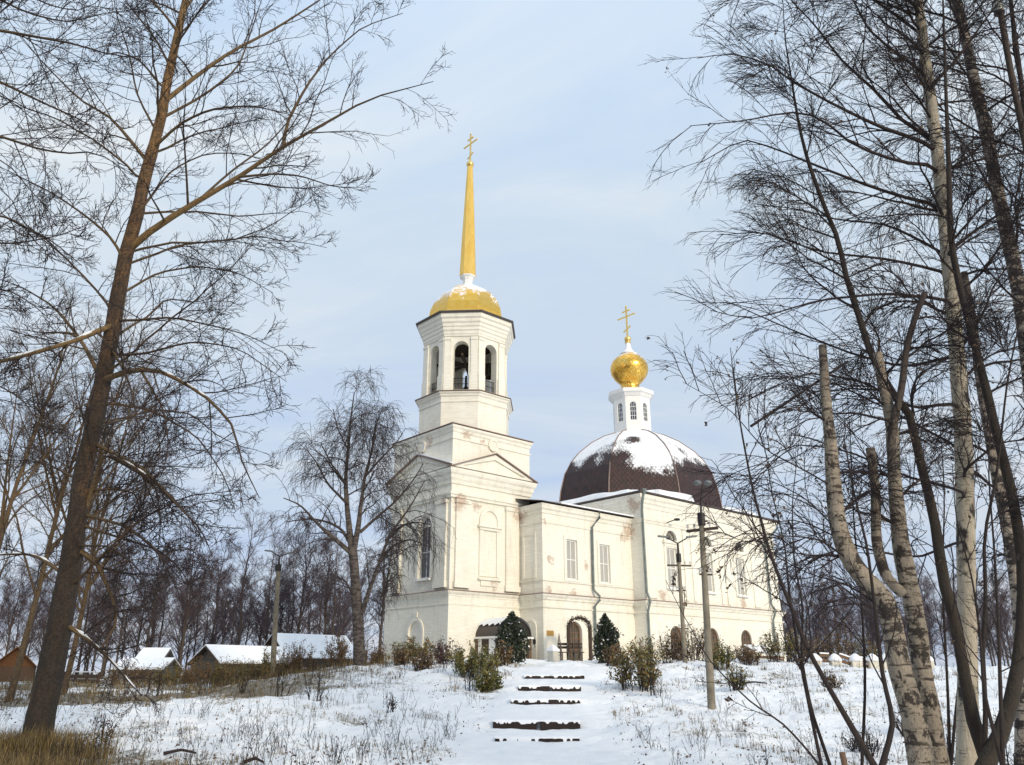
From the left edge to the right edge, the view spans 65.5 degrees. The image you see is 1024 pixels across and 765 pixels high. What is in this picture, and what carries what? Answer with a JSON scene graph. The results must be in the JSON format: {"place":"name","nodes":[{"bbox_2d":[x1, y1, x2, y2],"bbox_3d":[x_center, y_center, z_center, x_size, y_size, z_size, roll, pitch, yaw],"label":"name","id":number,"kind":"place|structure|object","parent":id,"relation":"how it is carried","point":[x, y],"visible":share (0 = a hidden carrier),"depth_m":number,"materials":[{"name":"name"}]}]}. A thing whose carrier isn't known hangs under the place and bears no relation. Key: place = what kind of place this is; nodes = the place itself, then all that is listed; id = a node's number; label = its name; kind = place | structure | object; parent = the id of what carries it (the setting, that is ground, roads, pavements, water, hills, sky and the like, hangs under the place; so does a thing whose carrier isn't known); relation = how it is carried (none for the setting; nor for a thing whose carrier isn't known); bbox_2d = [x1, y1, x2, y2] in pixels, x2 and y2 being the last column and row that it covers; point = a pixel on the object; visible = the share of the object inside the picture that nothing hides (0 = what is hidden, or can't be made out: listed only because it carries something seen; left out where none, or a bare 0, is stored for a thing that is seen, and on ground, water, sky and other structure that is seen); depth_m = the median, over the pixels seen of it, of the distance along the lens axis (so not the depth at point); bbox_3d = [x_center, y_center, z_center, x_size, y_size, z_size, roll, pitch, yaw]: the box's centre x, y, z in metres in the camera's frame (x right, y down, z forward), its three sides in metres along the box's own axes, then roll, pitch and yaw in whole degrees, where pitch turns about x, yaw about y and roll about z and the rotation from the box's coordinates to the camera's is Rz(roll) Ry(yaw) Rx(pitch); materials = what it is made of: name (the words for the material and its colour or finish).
{"place":"outdoors","nodes":[
{"label":"outdoors","id":0,"kind":"place"},
{"bbox_2d":[0,658,1013,764],"bbox_3d":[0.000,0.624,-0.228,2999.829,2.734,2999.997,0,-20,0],"label":"ground","id":1,"kind":"structure","parent":0,"point":[598,731],"depth_m":20.92,"materials":[{"name":"snow"}]},
{"bbox_2d":[0,646,36,681],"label":"hut","id":2,"kind":"object","parent":1,"relation":"on","point":[8,661],"visible":0.53,"depth_m":47.15,"materials":[{"name":"brown wood"}]},
{"bbox_2d":[0,552,47,656],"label":"birch tree","id":3,"kind":"object","parent":1,"relation":"on","point":[9,612],"visible":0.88,"depth_m":78.20,"materials":[{"name":"plant"}]},
{"bbox_2d":[2,550,55,657],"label":"birch tree","id":4,"kind":"object","parent":1,"relation":"on","point":[43,598],"visible":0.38,"depth_m":88.19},
{"bbox_2d":[19,554,75,658],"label":"birch tree","id":5,"kind":"object","parent":1,"relation":"on","point":[43,627],"visible":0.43,"depth_m":80.55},
{"bbox_2d":[0,271,139,579],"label":"bare tree","id":6,"kind":"object","parent":1,"relation":"on","point":[22,472],"visible":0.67,"depth_m":28.46,"materials":[{"name":"beige plant"}]},
{"bbox_2d":[69,540,121,674],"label":"birch tree","id":7,"kind":"object","parent":1,"relation":"on","point":[82,642],"visible":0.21,"depth_m":76.16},
{"bbox_2d":[0,0,192,453],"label":"aspen tree","id":8,"kind":"object","parent":1,"relation":"on","point":[45,197],"visible":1,"depth_m":14.35,"materials":[{"name":"brown plant"}]},
{"bbox_2d":[1,333,197,693],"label":"bare tree","id":9,"kind":"object","parent":1,"relation":"on","point":[88,585],"visible":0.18,"depth_m":33.73,"materials":[{"name":"beige plant"}]},
{"bbox_2d":[0,267,199,696],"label":"bare tree","id":10,"kind":"object","parent":1,"relation":"on","point":[96,486],"visible":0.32,"depth_m":31.67,"materials":[{"name":"beige plant"}]},
{"bbox_2d":[85,714,120,747],"bbox_3d":[-8.031,6.882,15.630,0.627,0.761,0.455,13,-24,-32],"label":"bare sapling","id":11,"kind":"object","parent":1,"relation":"on","point":[104,722],"visible":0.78,"depth_m":15.64,"materials":[{"name":"brown plant"}]},
{"bbox_2d":[0,292,206,702],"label":"bare tree","id":12,"kind":"object","parent":1,"relation":"on","point":[12,687],"visible":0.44,"depth_m":28.93,"materials":[{"name":"beige plant"}]},
{"bbox_2d":[73,520,146,678],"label":"birch tree","id":13,"kind":"object","parent":1,"relation":"on","point":[97,626],"visible":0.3,"depth_m":67.40,"materials":[{"name":"plant"}]},
{"bbox_2d":[95,562,144,662],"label":"birch tree","id":14,"kind":"object","parent":1,"relation":"on","point":[121,628],"visible":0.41,"depth_m":78.71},
{"bbox_2d":[99,660,155,686],"bbox_3d":[-19.091,14.463,39.386,2.732,1.364,2.381,0,-20,0],"label":"hedge shrub","id":15,"kind":"object","parent":1,"relation":"on","point":[127,675],"visible":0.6,"depth_m":39.23,"materials":[{"name":"beige plant"}]},
{"bbox_2d":[112,552,153,658],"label":"birch tree","id":16,"kind":"object","parent":1,"relation":"on","point":[123,646],"visible":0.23,"depth_m":91.77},
{"bbox_2d":[109,552,177,653],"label":"birch tree","id":17,"kind":"object","parent":1,"relation":"on","point":[146,630],"visible":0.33,"depth_m":79.93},
{"bbox_2d":[110,657,181,679],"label":"cottage","id":18,"kind":"structure","parent":1,"relation":"on","point":[156,662],"depth_m":55.83,"materials":[{"name":"white paint"}]},
{"bbox_2d":[115,548,180,656],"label":"birch tree","id":19,"kind":"object","parent":1,"relation":"on","point":[140,631],"visible":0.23,"depth_m":91.64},
{"bbox_2d":[123,539,181,652],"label":"birch tree","id":20,"kind":"object","parent":1,"relation":"on","point":[153,617],"visible":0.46,"depth_m":71.02,"materials":[{"name":"plant"}]},
{"bbox_2d":[136,648,173,656],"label":"hut","id":21,"kind":"object","parent":1,"relation":"on","point":[155,652],"visible":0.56,"depth_m":57.38,"materials":[{"name":"white paint"}]},
{"bbox_2d":[142,659,200,684],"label":"hedge shrub","id":22,"kind":"object","parent":1,"relation":"on","point":[172,676],"visible":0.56,"depth_m":39.86,"materials":[{"name":"beige plant"}]},
{"bbox_2d":[166,540,213,664],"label":"birch tree","id":23,"kind":"object","parent":1,"relation":"on","point":[178,628],"visible":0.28,"depth_m":90.71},
{"bbox_2d":[154,504,236,673],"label":"birch tree","id":24,"kind":"object","parent":1,"relation":"on","point":[186,615],"visible":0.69,"depth_m":73.37,"materials":[{"name":"plant"}]},
{"bbox_2d":[178,655,235,687],"bbox_3d":[-14.757,14.060,38.657,2.769,1.699,2.586,6,-21,-17],"label":"hedge shrub","id":25,"kind":"object","parent":1,"relation":"on","point":[188,677],"visible":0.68,"depth_m":37.97,"materials":[{"name":"beige plant"}]},
{"bbox_2d":[189,533,249,644],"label":"birch tree","id":26,"kind":"object","parent":1,"relation":"on","point":[213,635],"visible":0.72,"depth_m":81.31,"materials":[{"name":"plant"}]},
{"bbox_2d":[195,561,244,644],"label":"birch tree","id":27,"kind":"object","parent":1,"relation":"on","point":[229,578],"visible":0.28,"depth_m":91.66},
{"bbox_2d":[0,0,456,748],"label":"aspen tree","id":28,"kind":"object","parent":1,"relation":"on","point":[48,684],"visible":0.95,"depth_m":16.87,"materials":[{"name":"brown plant"}]},
{"bbox_2d":[206,654,261,686],"bbox_3d":[-13.064,13.700,37.695,2.725,1.590,2.858,0,-20,0],"label":"hedge shrub","id":29,"kind":"object","parent":1,"relation":"on","point":[226,672],"visible":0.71,"depth_m":37.24,"materials":[{"name":"beige plant"}]},
{"bbox_2d":[186,644,291,678],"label":"shed","id":30,"kind":"structure","parent":1,"relation":"on","point":[243,652],"depth_m":54.36,"materials":[{"name":"grey wood"}]},
{"bbox_2d":[200,488,294,644],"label":"birch tree","id":31,"kind":"object","parent":1,"relation":"on","point":[240,612],"visible":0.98,"depth_m":74.07,"materials":[{"name":"plant"}]},
{"bbox_2d":[235,513,297,645],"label":"birch tree","id":32,"kind":"object","parent":1,"relation":"on","point":[256,611],"visible":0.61,"depth_m":86.64,"materials":[{"name":"plant"}]},
{"bbox_2d":[246,646,298,677],"bbox_3d":[-11.324,13.310,37.785,2.568,1.736,2.250,-19,-27,41],"label":"hedge shrub","id":33,"kind":"object","parent":1,"relation":"on","point":[267,664],"visible":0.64,"depth_m":37.57,"materials":[{"name":"beige plant"}]},
{"bbox_2d":[256,557,300,645],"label":"birch tree","id":34,"kind":"object","parent":1,"relation":"on","point":[282,582],"visible":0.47,"depth_m":77.41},
{"bbox_2d":[264,550,295,674],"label":"lamp pole","id":35,"kind":"object","parent":1,"relation":"on","point":[278,566],"visible":0.84,"depth_m":44.22,"materials":[{"name":"grey wood"}]},
{"bbox_2d":[257,529,315,634],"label":"birch tree","id":36,"kind":"object","parent":1,"relation":"on","point":[291,620],"visible":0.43,"depth_m":77.03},
{"bbox_2d":[255,510,337,633],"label":"birch tree","id":37,"kind":"object","parent":1,"relation":"on","point":[305,578],"visible":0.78,"depth_m":71.89,"materials":[{"name":"plant"}]},
{"bbox_2d":[284,639,318,672],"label":"hedge shrub","id":38,"kind":"object","parent":1,"relation":"on","point":[298,658],"visible":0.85,"depth_m":37.58,"materials":[{"name":"beige plant"}]},
{"bbox_2d":[264,626,352,670],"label":"house","id":39,"kind":"structure","parent":1,"relation":"on","point":[317,640],"depth_m":61.76,"materials":[{"name":"grey wood"}]},
{"bbox_2d":[294,569,333,634],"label":"birch tree","id":40,"kind":"object","parent":1,"relation":"on","point":[320,624],"visible":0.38,"depth_m":75.90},
{"bbox_2d":[293,513,352,634],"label":"birch tree","id":41,"kind":"object","parent":1,"relation":"on","point":[324,615],"visible":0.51,"depth_m":77.36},
{"bbox_2d":[301,530,362,634],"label":"birch tree","id":42,"kind":"object","parent":1,"relation":"on","point":[336,612],"visible":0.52,"depth_m":76.53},
{"bbox_2d":[320,626,351,667],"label":"hedge shrub","id":43,"kind":"object","parent":1,"relation":"on","point":[341,654],"visible":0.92,"depth_m":36.91,"materials":[{"name":"beige plant"}]},
{"bbox_2d":[326,558,369,640],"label":"birch tree","id":44,"kind":"object","parent":1,"relation":"on","point":[344,591],"visible":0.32,"depth_m":91.70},
{"bbox_2d":[251,365,456,665],"bbox_3d":[-6.869,5.538,35.025,9.268,14.093,6.730,0,-20,0],"label":"weeping birch","id":45,"kind":"object","parent":1,"relation":"on","point":[357,605],"visible":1,"depth_m":34.93,"materials":[{"name":"grey plant"}]},
{"bbox_2d":[345,545,382,647],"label":"birch tree","id":46,"kind":"object","parent":1,"relation":"on","point":[363,583],"visible":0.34,"depth_m":85.80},
{"bbox_2d":[357,500,408,651],"bbox_3d":[-6.488,9.757,39.526,2.858,7.872,2.826,0,-20,0],"label":"weeping birch","id":47,"kind":"object","parent":1,"relation":"on","point":[383,592],"visible":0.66,"depth_m":39.43,"materials":[{"name":"brown plant"}]},
{"bbox_2d":[388,636,436,663],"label":"shrub","id":48,"kind":"object","parent":1,"relation":"on","point":[412,649],"visible":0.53,"depth_m":33.84,"materials":[{"name":"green plant"}]},
{"bbox_2d":[406,648,436,670],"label":"shrub","id":49,"kind":"object","parent":1,"relation":"on","point":[420,662],"visible":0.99,"depth_m":31.04,"materials":[{"name":"brown plant"}]},
{"bbox_2d":[432,635,460,664],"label":"shrub","id":50,"kind":"object","parent":1,"relation":"on","point":[441,656],"visible":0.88,"depth_m":34.00,"materials":[{"name":"brown plant"}]},
{"bbox_2d":[445,639,501,677],"bbox_3d":[-1.424,10.200,29.325,2.128,1.449,1.942,0,-20,0],"label":"shrub","id":51,"kind":"object","parent":1,"relation":"on","point":[476,659],"visible":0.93,"depth_m":29.01,"materials":[{"name":"green plant"}]},
{"bbox_2d":[470,667,503,691],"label":"shrub","id":52,"kind":"object","parent":1,"relation":"on","point":[487,682],"visible":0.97,"depth_m":26.55,"materials":[{"name":"green plant"}]},
{"bbox_2d":[489,639,513,665],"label":"shrub","id":53,"kind":"object","parent":1,"relation":"on","point":[503,654],"visible":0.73,"depth_m":32.00,"materials":[{"name":"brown plant"}]},
{"bbox_2d":[0,653,1011,764],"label":"dry weeds","id":54,"kind":"object","parent":1,"relation":"on","point":[318,746],"visible":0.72,"depth_m":16.72,"materials":[{"name":"beige plant"}]},
{"bbox_2d":[0,653,1013,764],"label":"grass","id":55,"kind":"structure","parent":1,"relation":"on","point":[42,742],"depth_m":17.75,"materials":[{"name":"plant"}]},
{"bbox_2d":[492,611,534,664],"bbox_3d":[0.054,11.196,34.779,1.898,2.426,1.786,0,-20,0],"label":"conifer","id":56,"kind":"object","parent":1,"relation":"on","point":[512,632],"visible":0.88,"depth_m":34.46,"materials":[{"name":"green plant"}]},
{"bbox_2d":[493,719,579,730],"bbox_3d":[0.626,8.783,20.363,2.226,0.321,0.402,0,-20,0],"label":"timber step","id":57,"kind":"object","parent":1,"relation":"on","point":[532,724],"visible":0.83,"depth_m":20.21,"materials":[{"name":"brown wood"}]},
{"bbox_2d":[495,736,579,741],"bbox_3d":[0.563,8.024,17.873,1.888,0.191,0.402,0,-20,0],"label":"timber step","id":58,"kind":"object","parent":1,"relation":"on","point":[537,738],"visible":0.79,"depth_m":17.71,"materials":[{"name":"brown wood"}]},
{"bbox_2d":[511,698,579,704],"bbox_3d":[0.977,9.377,23.328,2.035,0.246,0.423,0,-20,0],"label":"timber step","id":59,"kind":"object","parent":1,"relation":"on","point":[525,701],"visible":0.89,"depth_m":23.17,"materials":[{"name":"brown wood"}]},
{"bbox_2d":[518,685,580,691],"bbox_3d":[1.232,10.107,26.254,2.066,0.255,0.425,0,-20,0],"label":"timber step","id":60,"kind":"object","parent":1,"relation":"on","point":[569,688],"visible":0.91,"depth_m":26.10,"materials":[{"name":"brown wood"}]},
{"bbox_2d":[565,615,592,660],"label":"garden arch","id":61,"kind":"structure","parent":1,"relation":"on","point":[569,622],"depth_m":40.32,"materials":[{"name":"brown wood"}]},
{"bbox_2d":[381,133,786,660],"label":"church","id":62,"kind":"structure","parent":1,"relation":"on","point":[591,546],"depth_m":46.62,"materials":[{"name":"paint"}]},
{"bbox_2d":[414,517,431,581],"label":"window","id":63,"kind":"structure","parent":62,"relation":"in","point":[422,575],"depth_m":43.14,"materials":[{"name":"white paint"}]},
{"bbox_2d":[477,508,502,586],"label":"blank window","id":64,"kind":"structure","parent":62,"relation":"in","point":[489,582],"depth_m":43.18,"materials":[{"name":"paint"}]},
{"bbox_2d":[566,539,576,579],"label":"window","id":65,"kind":"structure","parent":62,"relation":"in","point":[571,544],"depth_m":44.76,"materials":[{"name":"white paint"}]},
{"bbox_2d":[600,544,608,582],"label":"window","id":66,"kind":"structure","parent":62,"relation":"in","point":[604,566],"depth_m":46.47,"materials":[{"name":"glass"}]},
{"bbox_2d":[666,548,677,589],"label":"window","id":67,"kind":"structure","parent":62,"relation":"in","point":[670,552],"depth_m":49.16,"materials":[{"name":"glass"}]},
{"bbox_2d":[592,613,623,663],"bbox_3d":[4.331,11.658,36.192,1.506,2.422,1.599,0,-20,0],"label":"conifer","id":68,"kind":"object","parent":1,"relation":"on","point":[607,635],"visible":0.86,"depth_m":35.99,"materials":[{"name":"green plant"}]},
{"bbox_2d":[606,641,663,691],"bbox_3d":[4.079,9.230,25.895,1.495,1.575,1.773,14,-24,-34],"label":"shrub","id":69,"kind":"object","parent":1,"relation":"on","point":[644,666],"visible":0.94,"depth_m":25.64,"materials":[{"name":"green plant"}]},
{"bbox_2d":[630,634,665,664],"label":"shrub","id":70,"kind":"object","parent":1,"relation":"on","point":[650,648],"visible":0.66,"depth_m":32.99,"materials":[{"name":"green plant"}]},
{"bbox_2d":[655,626,687,663],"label":"shrub","id":71,"kind":"object","parent":1,"relation":"on","point":[670,652],"visible":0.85,"depth_m":34.95,"materials":[{"name":"brown plant"}]},
{"bbox_2d":[657,535,696,662],"bbox_3d":[7.428,9.546,34.835,1.767,5.695,0.225,1,-20,-3],"label":"lamp pole","id":72,"kind":"object","parent":1,"relation":"on","point":[682,625],"visible":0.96,"depth_m":34.96,"materials":[{"name":"grey metal"}]},
{"bbox_2d":[670,618,713,660],"bbox_3d":[7.949,11.422,35.265,2.041,1.897,1.866,0,-20,0],"label":"shrub","id":73,"kind":"object","parent":1,"relation":"on","point":[698,648],"visible":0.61,"depth_m":34.98,"materials":[{"name":"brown plant"}]},
{"bbox_2d":[686,480,717,709],"bbox_3d":[5.716,6.192,23.281,0.982,6.772,0.371,-7,-21,19],"label":"lamp pole","id":74,"kind":"object","parent":1,"relation":"on","point":[711,703],"visible":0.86,"depth_m":23.11,"materials":[{"name":"grey wood"}]},
{"bbox_2d":[703,635,736,669],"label":"shrub","id":75,"kind":"object","parent":1,"relation":"on","point":[727,654],"visible":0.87,"depth_m":31.91,"materials":[{"name":"green plant"}]},
{"bbox_2d":[721,662,749,690],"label":"shrub","id":76,"kind":"object","parent":1,"relation":"on","point":[738,680],"visible":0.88,"depth_m":25.17,"materials":[{"name":"green plant"}]},
{"bbox_2d":[666,571,819,764],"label":"sapling","id":77,"kind":"object","parent":1,"relation":"on","point":[681,657],"visible":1,"depth_m":7.55,"materials":[{"name":"brown plant"}]},
{"bbox_2d":[730,642,764,665],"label":"shrub","id":78,"kind":"object","parent":1,"relation":"on","point":[743,658],"visible":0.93,"depth_m":33.82,"materials":[{"name":"brown plant"}]},
{"bbox_2d":[755,623,799,662],"bbox_3d":[12.144,11.877,36.206,1.966,1.814,1.827,-10,-22,25],"label":"shrub","id":79,"kind":"object","parent":1,"relation":"on","point":[773,652],"visible":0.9,"depth_m":35.98,"materials":[{"name":"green plant"}]},
{"bbox_2d":[642,323,953,764],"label":"birch tree","id":80,"kind":"object","parent":1,"relation":"on","point":[917,741],"visible":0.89,"depth_m":9.42,"materials":[{"name":"beige plant"}]},
{"bbox_2d":[695,320,909,764],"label":"sapling","id":81,"kind":"object","parent":1,"relation":"on","point":[862,744],"visible":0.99,"depth_m":7.73,"materials":[{"name":"brown plant"}]},
{"bbox_2d":[758,427,856,764],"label":"sapling","id":82,"kind":"object","parent":1,"relation":"on","point":[800,663],"visible":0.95,"depth_m":8.02,"materials":[{"name":"brown plant"}]},
{"bbox_2d":[803,571,847,654],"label":"birch tree","id":83,"kind":"object","parent":1,"relation":"on","point":[814,604],"visible":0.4,"depth_m":84.72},
{"bbox_2d":[637,0,1023,764],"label":"birch tree","id":84,"kind":"object","parent":1,"relation":"on","point":[965,752],"visible":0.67,"depth_m":12.41,"materials":[{"name":"brown plant"}]},
{"bbox_2d":[784,337,876,764],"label":"sapling","id":85,"kind":"object","parent":1,"relation":"on","point":[864,695],"visible":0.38,"depth_m":10.16,"materials":[{"name":"brown plant"}]},
{"bbox_2d":[807,625,859,662],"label":"shrub","id":86,"kind":"object","parent":1,"relation":"on","point":[837,649],"visible":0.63,"depth_m":40.63,"materials":[{"name":"brown plant"}]},
{"bbox_2d":[813,542,873,659],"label":"birch tree","id":87,"kind":"object","parent":1,"relation":"on","point":[835,618],"visible":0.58,"depth_m":74.15,"materials":[{"name":"plant"}]},
{"bbox_2d":[699,0,1007,755],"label":"willow tree","id":88,"kind":"object","parent":1,"relation":"on","point":[973,718],"visible":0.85,"depth_m":12.14,"materials":[{"name":"brown plant"}]},
{"bbox_2d":[841,723,884,756],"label":"bare shrub","id":89,"kind":"object","parent":1,"relation":"on","point":[871,745],"visible":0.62,"depth_m":16.34,"materials":[{"name":"brown plant"}]},
{"bbox_2d":[847,557,882,650],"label":"birch tree","id":90,"kind":"object","parent":1,"relation":"on","point":[867,630],"visible":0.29,"depth_m":79.91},
{"bbox_2d":[808,652,934,669],"bbox_3d":[15.999,12.647,35.662,5.244,1.072,1.310,-4,-20,12],"label":"churchyard fence","id":91,"kind":"object","parent":1,"relation":"on","point":[854,659],"visible":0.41,"depth_m":35.70,"materials":[{"name":"white wood"}]},
{"bbox_2d":[754,209,1023,764],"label":"birch tree","id":92,"kind":"object","parent":1,"relation":"on","point":[905,586],"visible":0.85,"depth_m":10.03,"materials":[{"name":"beige plant"}]},
{"bbox_2d":[818,0,1023,764],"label":"willow tree","id":93,"kind":"object","parent":1,"relation":"on","point":[1011,701],"visible":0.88,"depth_m":11.15,"materials":[{"name":"brown plant"}]},
{"bbox_2d":[896,563,946,655],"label":"birch tree","id":94,"kind":"object","parent":1,"relation":"on","point":[928,583],"visible":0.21,"depth_m":78.27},
{"bbox_2d":[824,0,1023,393],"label":"birch tree","id":95,"kind":"object","parent":1,"relation":"on","point":[985,132],"visible":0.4,"depth_m":14.14,"materials":[{"name":"brown plant"}]},
{"bbox_2d":[906,557,946,656],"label":"birch tree","id":96,"kind":"object","parent":1,"relation":"on","point":[926,618],"visible":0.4,"depth_m":72.99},
{"bbox_2d":[834,0,1023,310],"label":"birch tree","id":97,"kind":"object","parent":1,"relation":"on","point":[1009,68],"visible":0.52,"depth_m":13.58,"materials":[{"name":"brown plant"}]},
{"bbox_2d":[872,271,1023,764],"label":"birch tree","id":98,"kind":"object","parent":1,"relation":"on","point":[1019,717],"visible":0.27,"depth_m":13.19,"materials":[{"name":"brown plant"}]},
{"bbox_2d":[886,375,1023,764],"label":"sapling","id":99,"kind":"object","parent":1,"relation":"on","point":[951,744],"visible":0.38,"depth_m":11.42,"materials":[{"name":"brown plant"}]},
{"bbox_2d":[910,385,1023,764],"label":"sapling","id":100,"kind":"object","parent":1,"relation":"on","point":[1000,750],"visible":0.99,"depth_m":8.64,"materials":[{"name":"brown plant"}]},
{"bbox_2d":[976,572,1007,665],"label":"birch tree","id":101,"kind":"object","parent":1,"relation":"on","point":[987,644],"visible":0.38,"depth_m":81.23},
{"bbox_2d":[986,576,1012,658],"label":"birch tree","id":102,"kind":"object","parent":1,"relation":"on","point":[1006,616],"visible":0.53,"depth_m":82.14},
{"bbox_2d":[1,663,1013,764],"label":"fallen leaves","id":103,"kind":"object","parent":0,"point":[178,744],"visible":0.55,"depth_m":17.16,"materials":[{"name":"brown plant"}]},
{"bbox_2d":[0,0,1023,671],"label":"sky","id":104,"kind":"structure","parent":0,"point":[557,102],"materials":[{"name":"blue"}]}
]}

